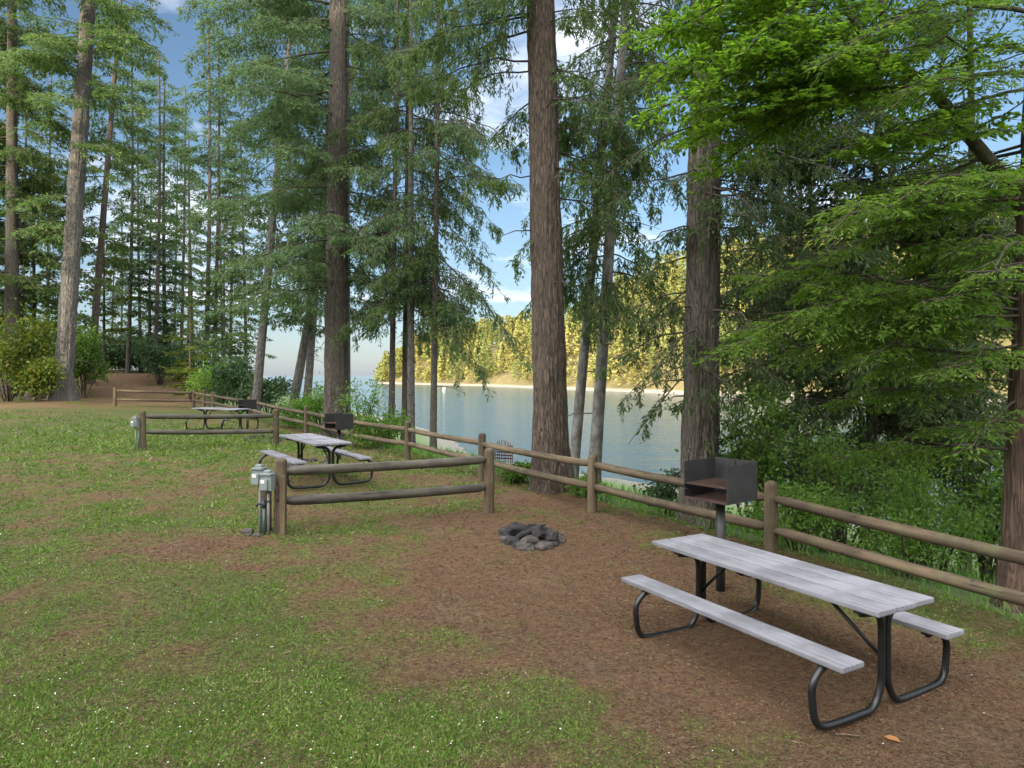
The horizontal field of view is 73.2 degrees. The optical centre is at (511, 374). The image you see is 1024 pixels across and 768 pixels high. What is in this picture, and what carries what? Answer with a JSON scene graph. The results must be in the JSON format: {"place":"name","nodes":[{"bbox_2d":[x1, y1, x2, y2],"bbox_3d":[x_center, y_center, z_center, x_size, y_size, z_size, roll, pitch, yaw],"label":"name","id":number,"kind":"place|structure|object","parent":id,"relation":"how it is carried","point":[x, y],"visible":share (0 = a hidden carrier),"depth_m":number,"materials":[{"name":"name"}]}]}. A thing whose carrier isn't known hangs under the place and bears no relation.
{"place":"outdoors","nodes":[
{"label":"outdoors","id":0,"kind":"place"},
{"bbox_2d":[0,365,1023,767],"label":"ground","id":1,"kind":"structure","parent":0,"point":[100,399],"depth_m":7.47,"materials":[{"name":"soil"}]},
{"bbox_2d":[2,97,50,328],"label":"slender fir","id":2,"kind":"object","parent":1,"relation":"on","point":[23,265],"visible":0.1,"depth_m":66.26,"materials":[{"name":"green plant"}]},
{"bbox_2d":[0,286,56,401],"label":"shrub","id":3,"kind":"object","parent":1,"relation":"on","point":[12,352],"visible":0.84,"depth_m":36.91,"materials":[{"name":"green plant"}]},
{"bbox_2d":[0,17,66,347],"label":"fir tree","id":4,"kind":"object","parent":1,"relation":"on","point":[2,230],"visible":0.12,"depth_m":46.18,"materials":[{"name":"green plant"}]},
{"bbox_2d":[2,350,76,401],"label":"shrub","id":5,"kind":"object","parent":1,"relation":"on","point":[33,374],"visible":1,"depth_m":36.28,"materials":[{"name":"green plant"}]},
{"bbox_2d":[22,73,70,337],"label":"slender fir","id":6,"kind":"object","parent":1,"relation":"on","point":[49,147],"visible":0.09,"depth_m":70.30,"materials":[{"name":"green plant"}]},
{"bbox_2d":[0,154,103,336],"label":"fir tree","id":7,"kind":"object","parent":1,"relation":"on","point":[24,261],"visible":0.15,"depth_m":45.89,"materials":[{"name":"green plant"}]},
{"bbox_2d":[0,302,114,389],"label":"shrub","id":8,"kind":"object","parent":1,"relation":"on","point":[56,323],"visible":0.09,"depth_m":42.67,"materials":[{"name":"green plant"}]},
{"bbox_2d":[0,0,120,396],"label":"fir tree","id":9,"kind":"object","parent":1,"relation":"on","point":[13,153],"visible":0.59,"depth_m":40.93,"materials":[{"name":"green plant"}]},
{"bbox_2d":[51,322,115,397],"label":"shrub","id":10,"kind":"object","parent":1,"relation":"on","point":[86,347],"visible":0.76,"depth_m":41.92,"materials":[{"name":"green plant"}]},
{"bbox_2d":[0,0,168,400],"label":"fir tree","id":11,"kind":"object","parent":1,"relation":"on","point":[88,32],"visible":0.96,"depth_m":37.64,"materials":[{"name":"green plant"}]},
{"bbox_2d":[36,0,179,383],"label":"fir tree","id":12,"kind":"object","parent":1,"relation":"on","point":[104,201],"visible":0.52,"depth_m":52.21,"materials":[{"name":"green plant"}]},
{"bbox_2d":[75,334,140,372],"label":"shrub","id":13,"kind":"object","parent":1,"relation":"on","point":[117,357],"visible":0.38,"depth_m":61.34,"materials":[{"name":"green plant"}]},
{"bbox_2d":[79,242,143,370],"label":"broadleaf tree","id":14,"kind":"object","parent":1,"relation":"on","point":[104,312],"visible":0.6,"depth_m":55.90,"materials":[{"name":"green plant"}]},
{"bbox_2d":[99,225,128,369],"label":"slender fir","id":15,"kind":"object","parent":1,"relation":"on","point":[113,278],"visible":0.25,"depth_m":74.17,"materials":[{"name":"green plant"}]},
{"bbox_2d":[108,198,134,369],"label":"slender fir","id":16,"kind":"object","parent":1,"relation":"on","point":[121,228],"visible":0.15,"depth_m":83.96,"materials":[{"name":"green plant"}]},
{"bbox_2d":[100,333,144,371],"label":"shrub","id":17,"kind":"object","parent":1,"relation":"on","point":[123,339],"visible":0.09,"depth_m":64.85,"materials":[{"name":"green plant"}]},
{"bbox_2d":[101,27,166,372],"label":"slender fir","id":18,"kind":"object","parent":1,"relation":"on","point":[129,303],"visible":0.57,"depth_m":59.95,"materials":[{"name":"green plant"}]},
{"bbox_2d":[101,107,167,372],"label":"slender fir","id":19,"kind":"object","parent":1,"relation":"on","point":[125,292],"visible":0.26,"depth_m":65.96,"materials":[{"name":"green plant"}]},
{"bbox_2d":[113,335,180,372],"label":"shrub","id":20,"kind":"object","parent":1,"relation":"on","point":[137,352],"visible":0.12,"depth_m":64.49,"materials":[{"name":"green plant"}]},
{"bbox_2d":[129,141,168,336],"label":"slender fir","id":21,"kind":"object","parent":1,"relation":"on","point":[150,197],"visible":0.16,"depth_m":80.27,"materials":[{"name":"green plant"}]},
{"bbox_2d":[122,336,179,384],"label":"shrub","id":22,"kind":"object","parent":1,"relation":"on","point":[155,357],"visible":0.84,"depth_m":52.78,"materials":[{"name":"green plant"}]},
{"bbox_2d":[113,387,191,406],"bbox_3d":[-19.902,1.365,38.296,3.940,1.414,0.204,0,0,-19],"label":"rail fence","id":23,"kind":"object","parent":1,"relation":"on","point":[115,391],"visible":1,"depth_m":38.19,"materials":[{"name":"brown wood"}]},
{"bbox_2d":[115,231,192,372],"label":"broadleaf tree","id":24,"kind":"object","parent":1,"relation":"on","point":[149,250],"visible":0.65,"depth_m":59.68,"materials":[{"name":"green plant"}]},
{"bbox_2d":[128,52,185,373],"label":"slender fir","id":25,"kind":"object","parent":1,"relation":"on","point":[171,246],"visible":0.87,"depth_m":58.08,"materials":[{"name":"green plant"}]},
{"bbox_2d":[122,79,202,374],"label":"slender fir","id":26,"kind":"object","parent":1,"relation":"on","point":[164,195],"visible":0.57,"depth_m":62.16,"materials":[{"name":"green plant"}]},
{"bbox_2d":[156,155,191,345],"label":"slender fir","id":27,"kind":"object","parent":1,"relation":"on","point":[173,228],"visible":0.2,"depth_m":76.19,"materials":[{"name":"green plant"}]},
{"bbox_2d":[165,85,206,373],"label":"slender fir","id":28,"kind":"object","parent":1,"relation":"on","point":[184,205],"visible":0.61,"depth_m":68.16,"materials":[{"name":"green plant"}]},
{"bbox_2d":[159,303,215,399],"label":"young fir","id":29,"kind":"object","parent":1,"relation":"on","point":[180,368],"visible":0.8,"depth_m":43.86,"materials":[{"name":"green plant"}]},
{"bbox_2d":[161,137,213,359],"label":"slender fir","id":30,"kind":"object","parent":1,"relation":"on","point":[180,229],"visible":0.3,"depth_m":71.85,"materials":[{"name":"green plant"}]},
{"bbox_2d":[174,154,206,345],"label":"slender fir","id":31,"kind":"object","parent":1,"relation":"on","point":[193,250],"visible":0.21,"depth_m":83.94,"materials":[{"name":"green plant"}]},
{"bbox_2d":[168,322,230,383],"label":"shrub","id":32,"kind":"object","parent":1,"relation":"on","point":[214,354],"visible":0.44,"depth_m":49.90,"materials":[{"name":"green plant"}]},
{"bbox_2d":[171,18,239,351],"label":"slender fir","id":33,"kind":"object","parent":1,"relation":"on","point":[193,149],"visible":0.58,"depth_m":55.96,"materials":[{"name":"green plant"}]},
{"bbox_2d":[180,357,236,405],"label":"shrub","id":34,"kind":"object","parent":1,"relation":"on","point":[202,380],"visible":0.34,"depth_m":41.42,"materials":[{"name":"green plant"}]},
{"bbox_2d":[139,409,278,449],"bbox_3d":[-8.885,1.787,20.429,3.800,1.555,0.182,0,0,-26],"label":"rail fence","id":35,"kind":"object","parent":1,"relation":"on","point":[143,416],"visible":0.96,"depth_m":20.30,"materials":[{"name":"brown wood"}]},
{"bbox_2d":[130,416,139,449],"bbox_3d":[-10.644,1.724,19.472,0.180,1.117,0.175,0,0,10],"label":"outlet box","id":36,"kind":"object","parent":35,"relation":"attached to","point":[135,421],"visible":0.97,"depth_m":19.44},
{"bbox_2d":[183,21,251,361],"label":"slender fir","id":37,"kind":"object","parent":1,"relation":"on","point":[217,260],"visible":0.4,"depth_m":57.04,"materials":[{"name":"green plant"}]},
{"bbox_2d":[198,124,240,355],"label":"slender fir","id":38,"kind":"object","parent":1,"relation":"on","point":[220,262],"visible":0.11,"depth_m":79.72,"materials":[{"name":"green plant"}]},
{"bbox_2d":[184,245,259,360],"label":"broadleaf tree","id":39,"kind":"object","parent":1,"relation":"on","point":[210,301],"visible":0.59,"depth_m":53.84,"materials":[{"name":"leaf"},{"name":"twig bark"},{"name":"bark"}]},
{"bbox_2d":[185,407,258,429],"bbox_3d":[-10.499,1.600,24.899,2.339,0.804,1.637,0,0,28],"label":"picnic table","id":40,"kind":"object","parent":1,"relation":"on","point":[242,410],"visible":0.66,"depth_m":24.68,"materials":[{"name":"wood"}]},
{"bbox_2d":[203,142,265,359],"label":"slender fir","id":41,"kind":"object","parent":1,"relation":"on","point":[231,322],"visible":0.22,"depth_m":64.30,"materials":[{"name":"green plant"}]},
{"bbox_2d":[197,351,275,407],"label":"shrub","id":42,"kind":"object","parent":1,"relation":"on","point":[237,369],"visible":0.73,"depth_m":39.53,"materials":[{"name":"green plant"}]},
{"bbox_2d":[211,106,276,363],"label":"slender fir","id":43,"kind":"object","parent":1,"relation":"on","point":[242,231],"visible":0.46,"depth_m":57.61,"materials":[{"name":"green plant"}]},
{"bbox_2d":[238,399,256,428],"bbox_3d":[-10.197,1.611,26.600,0.496,1.331,0.496,0,0,42],"label":"standing grill","id":44,"kind":"object","parent":1,"relation":"on","point":[248,403],"visible":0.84,"depth_m":26.56,"materials":[{"name":"metal"}]},
{"bbox_2d":[251,464,266,532],"bbox_3d":[-3.732,1.906,10.170,0.180,1.177,0.175,0,0,12],"label":"outlet box","id":45,"kind":"object","parent":1,"relation":"on","point":[257,469],"visible":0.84,"depth_m":10.13,"materials":[{"name":"metal"}]},
{"bbox_2d":[256,499,269,534],"bbox_3d":[-3.641,2.130,10.116,0.231,0.630,0.076,0,0,7],"label":"water tap","id":46,"kind":"object","parent":1,"relation":"on","point":[263,503],"visible":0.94,"depth_m":10.10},
{"bbox_2d":[261,469,271,531],"bbox_3d":[-3.697,2.031,10.372,0.160,1.230,0.160,0,0,0],"label":"short post","id":47,"kind":"object","parent":1,"relation":"on","point":[263,494],"visible":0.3,"depth_m":10.31,"materials":[{"name":"grey wood"}]},
{"bbox_2d":[259,470,275,535],"bbox_3d":[-3.572,1.942,10.070,0.180,1.107,0.175,0,0,12],"label":"outlet box","id":48,"kind":"object","parent":1,"relation":"on","point":[267,482],"visible":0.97,"depth_m":10.04,"materials":[{"name":"metal"}]},
{"bbox_2d":[238,370,297,413],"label":"shrub","id":49,"kind":"object","parent":1,"relation":"on","point":[276,387],"visible":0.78,"depth_m":33.61,"materials":[{"name":"green plant"}]},
{"bbox_2d":[193,1,368,413],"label":"fir tree","id":50,"kind":"object","parent":1,"relation":"on","point":[250,289],"visible":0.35,"depth_m":32.96,"materials":[{"name":"green plant"}]},
{"bbox_2d":[270,392,321,427],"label":"shrub","id":51,"kind":"object","parent":1,"relation":"on","point":[297,405],"visible":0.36,"depth_m":29.44,"materials":[{"name":"green plant"}]},
{"bbox_2d":[299,372,323,431],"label":"shrub","id":52,"kind":"object","parent":1,"relation":"on","point":[312,404],"visible":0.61,"depth_m":28.21,"materials":[{"name":"green plant"}]},
{"bbox_2d":[174,0,450,436],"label":"fir tree","id":53,"kind":"object","parent":1,"relation":"on","point":[286,18],"visible":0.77,"depth_m":25.70,"materials":[{"name":"green plant"}]},
{"bbox_2d":[251,20,374,398],"bbox_3d":[-9.456,-7.629,35.056,6.947,21.450,6.424,0,0,41],"label":"fir tree","id":54,"kind":"object","parent":1,"relation":"on","point":[308,381],"visible":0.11,"depth_m":34.83,"materials":[{"name":"plant"}]},
{"bbox_2d":[259,433,372,488],"bbox_3d":[-4.199,1.776,14.599,1.791,0.880,2.560,0,0,-34],"label":"picnic table","id":55,"kind":"object","parent":1,"relation":"on","point":[321,442],"visible":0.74,"depth_m":14.08,"materials":[{"name":"wood"}]},
{"bbox_2d":[245,48,419,417],"bbox_3d":[-9.185,-7.240,35.775,7.136,20.450,8.385,0,0,42],"label":"fir tree","id":56,"kind":"object","parent":1,"relation":"on","point":[300,365],"visible":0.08,"depth_m":35.79,"materials":[{"name":"green plant"}]},
{"bbox_2d":[325,413,352,459],"bbox_3d":[-4.663,1.775,18.600,0.546,1.464,0.546,0,0,44],"label":"standing grill","id":57,"kind":"object","parent":1,"relation":"on","point":[338,422],"visible":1,"depth_m":18.53,"materials":[{"name":"metal"}]},
{"bbox_2d":[278,1,401,409],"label":"fir tree","id":58,"kind":"object","parent":1,"relation":"on","point":[326,46],"visible":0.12,"depth_m":29.93,"materials":[{"name":"green plant"}]},
{"bbox_2d":[332,368,393,439],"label":"shrub","id":59,"kind":"object","parent":1,"relation":"on","point":[372,400],"visible":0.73,"depth_m":24.48,"materials":[{"name":"green plant"}]},
{"bbox_2d":[343,405,413,447],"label":"shrub","id":60,"kind":"object","parent":1,"relation":"on","point":[390,420],"visible":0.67,"depth_m":22.34,"materials":[{"name":"green plant"}]},
{"bbox_2d":[274,448,493,533],"bbox_3d":[-1.925,1.991,11.127,3.698,1.519,0.188,0,0,-30],"label":"rail fence","id":61,"kind":"object","parent":1,"relation":"on","point":[486,459],"visible":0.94,"depth_m":11.04,"materials":[{"name":"brown wood"}]},
{"bbox_2d":[274,476,285,535],"bbox_3d":[-3.403,1.988,10.122,0.168,1.020,0.045,0,0,8],"label":"plank stake","id":62,"kind":"object","parent":61,"relation":"attached to","point":[280,492],"visible":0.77,"depth_m":10.10,"materials":[{"name":"brown wood"}]},
{"bbox_2d":[300,0,485,437],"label":"hemlock tree","id":63,"kind":"object","parent":1,"relation":"on","point":[373,202],"visible":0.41,"depth_m":25.25,"materials":[{"name":"green plant"}]},
{"bbox_2d":[340,0,479,440],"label":"hemlock tree","id":64,"kind":"object","parent":1,"relation":"on","point":[363,312],"visible":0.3,"depth_m":26.16,"materials":[{"name":"green plant"}]},
{"bbox_2d":[327,0,494,442],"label":"hemlock tree","id":65,"kind":"object","parent":1,"relation":"on","point":[408,256],"visible":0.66,"depth_m":24.37,"materials":[{"name":"green plant"}]},
{"bbox_2d":[351,0,532,447],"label":"hemlock tree","id":66,"kind":"object","parent":1,"relation":"on","point":[464,132],"visible":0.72,"depth_m":23.26,"materials":[{"name":"green plant"}]},
{"bbox_2d":[1,434,983,764],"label":"white flowers","id":67,"kind":"object","parent":1,"relation":"on","point":[347,702],"visible":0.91,"depth_m":5.30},
{"bbox_2d":[495,440,512,481],"bbox_3d":[-0.185,1.938,15.604,0.452,0.935,0.014,0,0,25],"label":"net panel","id":68,"kind":"object","parent":1,"relation":"on","point":[501,458],"visible":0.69,"depth_m":15.62,"materials":[{"name":"metal"}]},
{"bbox_2d":[503,536,518,545],"bbox_3d":[-0.010,2.445,10.071,0.216,0.168,0.190,14,9,-6],"label":"fire ring stone","id":69,"kind":"object","parent":1,"relation":"on","point":[509,540],"visible":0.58,"depth_m":9.99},
{"bbox_2d":[0,410,1023,767],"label":"grass","id":70,"kind":"structure","parent":1,"relation":"on","point":[402,750],"depth_m":5.87,"materials":[{"name":"plant"}]},
{"bbox_2d":[499,459,530,482],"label":"shrub","id":71,"kind":"object","parent":1,"relation":"on","point":[513,476],"visible":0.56,"depth_m":15.46,"materials":[{"name":"green plant"}]},
{"bbox_2d":[507,522,530,536],"bbox_3d":[0.109,2.358,10.446,0.373,0.200,0.172,15,23,-22],"label":"fire ring stone","id":72,"kind":"object","parent":1,"relation":"on","point":[514,529],"visible":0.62,"depth_m":10.35,"materials":[{"name":"stone"}]},
{"bbox_2d":[516,542,534,551],"bbox_3d":[0.194,2.476,9.888,0.266,0.155,0.203,6,6,0],"label":"fire ring stone","id":73,"kind":"object","parent":1,"relation":"on","point":[523,546],"visible":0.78,"depth_m":9.81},
{"bbox_2d":[386,0,670,494],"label":"fir tree","id":74,"kind":"object","parent":1,"relation":"on","point":[550,432],"visible":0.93,"depth_m":14.41,"materials":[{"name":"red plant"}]},
{"bbox_2d":[520,535,539,543],"bbox_3d":[0.249,2.423,9.996,0.298,0.161,0.137,20,14,-44],"label":"fire ring stone","id":75,"kind":"object","parent":1,"relation":"on","point":[530,539],"visible":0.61,"depth_m":9.93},
{"bbox_2d":[531,525,547,538],"bbox_3d":[0.409,2.378,10.356,0.260,0.213,0.381,-32,-23,10],"label":"fire ring stone","id":76,"kind":"object","parent":1,"relation":"on","point":[538,532],"visible":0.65,"depth_m":10.20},
{"bbox_2d":[535,541,546,550],"bbox_3d":[0.403,2.489,9.960,0.232,0.127,0.173,-22,2,33],"label":"fire ring stone","id":77,"kind":"object","parent":1,"relation":"on","point":[541,546],"visible":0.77,"depth_m":9.88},
{"bbox_2d":[543,530,557,541],"bbox_3d":[0.569,2.410,10.276,0.181,0.185,0.374,29,-24,-15],"label":"fire ring stone","id":78,"kind":"object","parent":1,"relation":"on","point":[551,536],"visible":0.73,"depth_m":10.15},
{"bbox_2d":[564,471,605,496],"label":"shrub","id":79,"kind":"object","parent":1,"relation":"on","point":[583,478],"visible":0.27,"depth_m":13.93,"materials":[{"name":"green plant"}]},
{"bbox_2d":[508,0,690,477],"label":"alder tree","id":80,"kind":"object","parent":1,"relation":"on","point":[577,425],"visible":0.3,"depth_m":17.87,"materials":[{"name":"green plant"}]},
{"bbox_2d":[192,389,1023,606],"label":"rail fence","id":81,"kind":"object","parent":1,"relation":"on","point":[770,498],"visible":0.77,"depth_m":9.25,"materials":[{"name":"brown wood"}]},
{"bbox_2d":[510,0,726,481],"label":"alder tree","id":82,"kind":"object","parent":1,"relation":"on","point":[605,301],"visible":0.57,"depth_m":16.55,"materials":[{"name":"green plant"}]},
{"bbox_2d":[237,410,1023,625],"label":"bank grass","id":83,"kind":"structure","parent":1,"relation":"on","point":[599,495],"depth_m":11.59,"materials":[{"name":"plant"}]},
{"bbox_2d":[625,467,679,515],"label":"shrub","id":84,"kind":"object","parent":1,"relation":"on","point":[666,492],"visible":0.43,"depth_m":12.55,"materials":[{"name":"green plant"}]},
{"bbox_2d":[684,457,756,591],"bbox_3d":[2.560,1.888,8.470,0.620,1.664,0.620,0,0,-38],"label":"standing grill","id":85,"kind":"object","parent":1,"relation":"on","point":[720,483],"visible":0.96,"depth_m":8.43,"materials":[{"name":"metal"}]},
{"bbox_2d":[581,0,864,528],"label":"fir tree","id":86,"kind":"object","parent":1,"relation":"on","point":[704,229],"visible":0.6,"depth_m":11.63,"materials":[{"name":"green plant"}]},
{"bbox_2d":[674,359,807,533],"bbox_3d":[4.073,1.282,11.929,2.332,3.161,1.999,0,0,0],"label":"shrub","id":87,"kind":"object","parent":1,"relation":"on","point":[765,464],"visible":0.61,"depth_m":11.71,"materials":[{"name":"green plant"}]},
{"bbox_2d":[671,10,911,472],"bbox_3d":[7.460,-2.509,17.758,5.233,14.450,5.464,0,0,-42],"label":"hemlock tree","id":88,"kind":"object","parent":1,"relation":"on","point":[751,269],"visible":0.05,"depth_m":17.73,"materials":[{"name":"green plant"}]},
{"bbox_2d":[621,534,963,730],"bbox_3d":[2.511,2.284,6.639,1.853,0.911,2.636,0,0,-29],"label":"picnic table","id":89,"kind":"object","parent":1,"relation":"on","point":[885,605],"visible":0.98,"depth_m":6.02,"materials":[{"name":"wood"}]},
{"bbox_2d":[729,432,864,533],"bbox_3d":[6.386,2.341,15.604,4.237,3.019,4.095,0,0,38],"label":"shrub","id":90,"kind":"object","parent":1,"relation":"on","point":[790,478],"visible":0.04,"depth_m":15.45,"materials":[{"name":"green plant"}]},
{"bbox_2d":[736,476,879,550],"bbox_3d":[4.353,2.076,10.088,2.271,1.238,1.806,0,0,0],"label":"shrub","id":91,"kind":"object","parent":1,"relation":"on","point":[809,521],"visible":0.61,"depth_m":10.03,"materials":[{"name":"green plant"}]},
{"bbox_2d":[613,0,1023,266],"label":"maple tree","id":92,"kind":"object","parent":1,"relation":"on","point":[758,44],"visible":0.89,"depth_m":7.78,"materials":[{"name":"green plant"}]},
{"bbox_2d":[664,0,1015,553],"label":"hemlock tree","id":93,"kind":"object","parent":1,"relation":"on","point":[957,410],"visible":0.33,"depth_m":12.62,"materials":[{"name":"green plant"}]},
{"bbox_2d":[756,394,931,557],"bbox_3d":[4.968,1.627,10.812,2.258,2.689,2.633,0,0,-14],"label":"shrub","id":94,"kind":"object","parent":1,"relation":"on","point":[836,474],"visible":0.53,"depth_m":10.77,"materials":[{"name":"green plant"}]},
{"bbox_2d":[691,0,1023,613],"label":"cedar tree","id":95,"kind":"object","parent":1,"relation":"on","point":[922,302],"visible":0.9,"depth_m":7.89,"materials":[{"name":"green plant"}]},
{"bbox_2d":[832,483,995,587],"bbox_3d":[5.114,2.092,9.028,2.009,1.306,2.024,0,0,0],"label":"shrub","id":96,"kind":"object","parent":1,"relation":"on","point":[913,554],"visible":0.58,"depth_m":8.84,"materials":[{"name":"green plant"}]},
{"bbox_2d":[840,427,995,575],"bbox_3d":[8.406,2.582,14.499,4.723,3.048,4.579,0,0,41],"label":"shrub","id":97,"kind":"object","parent":1,"relation":"on","point":[913,492],"visible":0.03,"depth_m":14.47,"materials":[{"name":"green plant"}]},
{"bbox_2d":[846,433,1000,571],"bbox_3d":[5.807,1.770,9.523,2.209,2.405,2.473,0,0,0],"label":"shrub","id":98,"kind":"object","parent":1,"relation":"on","point":[964,524],"visible":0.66,"depth_m":9.34,"materials":[{"name":"green plant"}]},
{"bbox_2d":[835,0,1023,576],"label":"hemlock tree","id":99,"kind":"object","parent":1,"relation":"on","point":[995,334],"visible":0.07,"depth_m":14.71,"materials":[{"name":"green plant"}]},
{"bbox_2d":[933,409,1004,583],"bbox_3d":[8.991,2.252,12.322,3.627,3.324,3.092,0,0,0],"label":"shrub","id":100,"kind":"object","parent":1,"relation":"on","point":[985,486],"visible":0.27,"depth_m":12.16,"materials":[{"name":"green plant"}]},
{"bbox_2d":[974,466,1003,530],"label":"shrub","id":101,"kind":"object","parent":1,"relation":"on","point":[989,498],"visible":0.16,"depth_m":9.13,"materials":[{"name":"green plant"}]},
{"bbox_3d":[0.269,2.458,10.296,0.800,0.032,0.800,0,0,0],"label":"ash bed","id":102,"kind":"object","parent":1,"relation":"on","visible":0},
{"bbox_2d":[515,525,534,538],"bbox_3d":[0.183,2.356,10.251,0.430,0.096,0.115,-24,13,-32],"label":"charred log","id":103,"kind":"object","parent":102,"relation":"on","point":[522,534],"visible":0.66,"depth_m":10.22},
{"bbox_2d":[0,0,1023,375],"label":"sky","id":104,"kind":"structure","parent":0,"point":[285,346],"materials":[{"name":"blue"}]},
{"bbox_2d":[263,376,1003,545],"bbox_3d":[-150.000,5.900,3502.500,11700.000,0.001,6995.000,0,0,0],"label":"water","id":105,"kind":"structure","parent":0,"point":[504,414],"depth_m":89.47,"materials":[{"name":"blue liquid"}]},
{"bbox_2d":[379,266,1011,399],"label":"hills","id":106,"kind":"structure","parent":0,"point":[501,379],"depth_m":280.34,"materials":[{"name":"plant"}]},
{"bbox_2d":[373,214,1014,385],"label":"forest","id":107,"kind":"object","parent":106,"relation":"on","point":[522,332],"visible":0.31,"depth_m":327.09,"materials":[{"name":"plant"}]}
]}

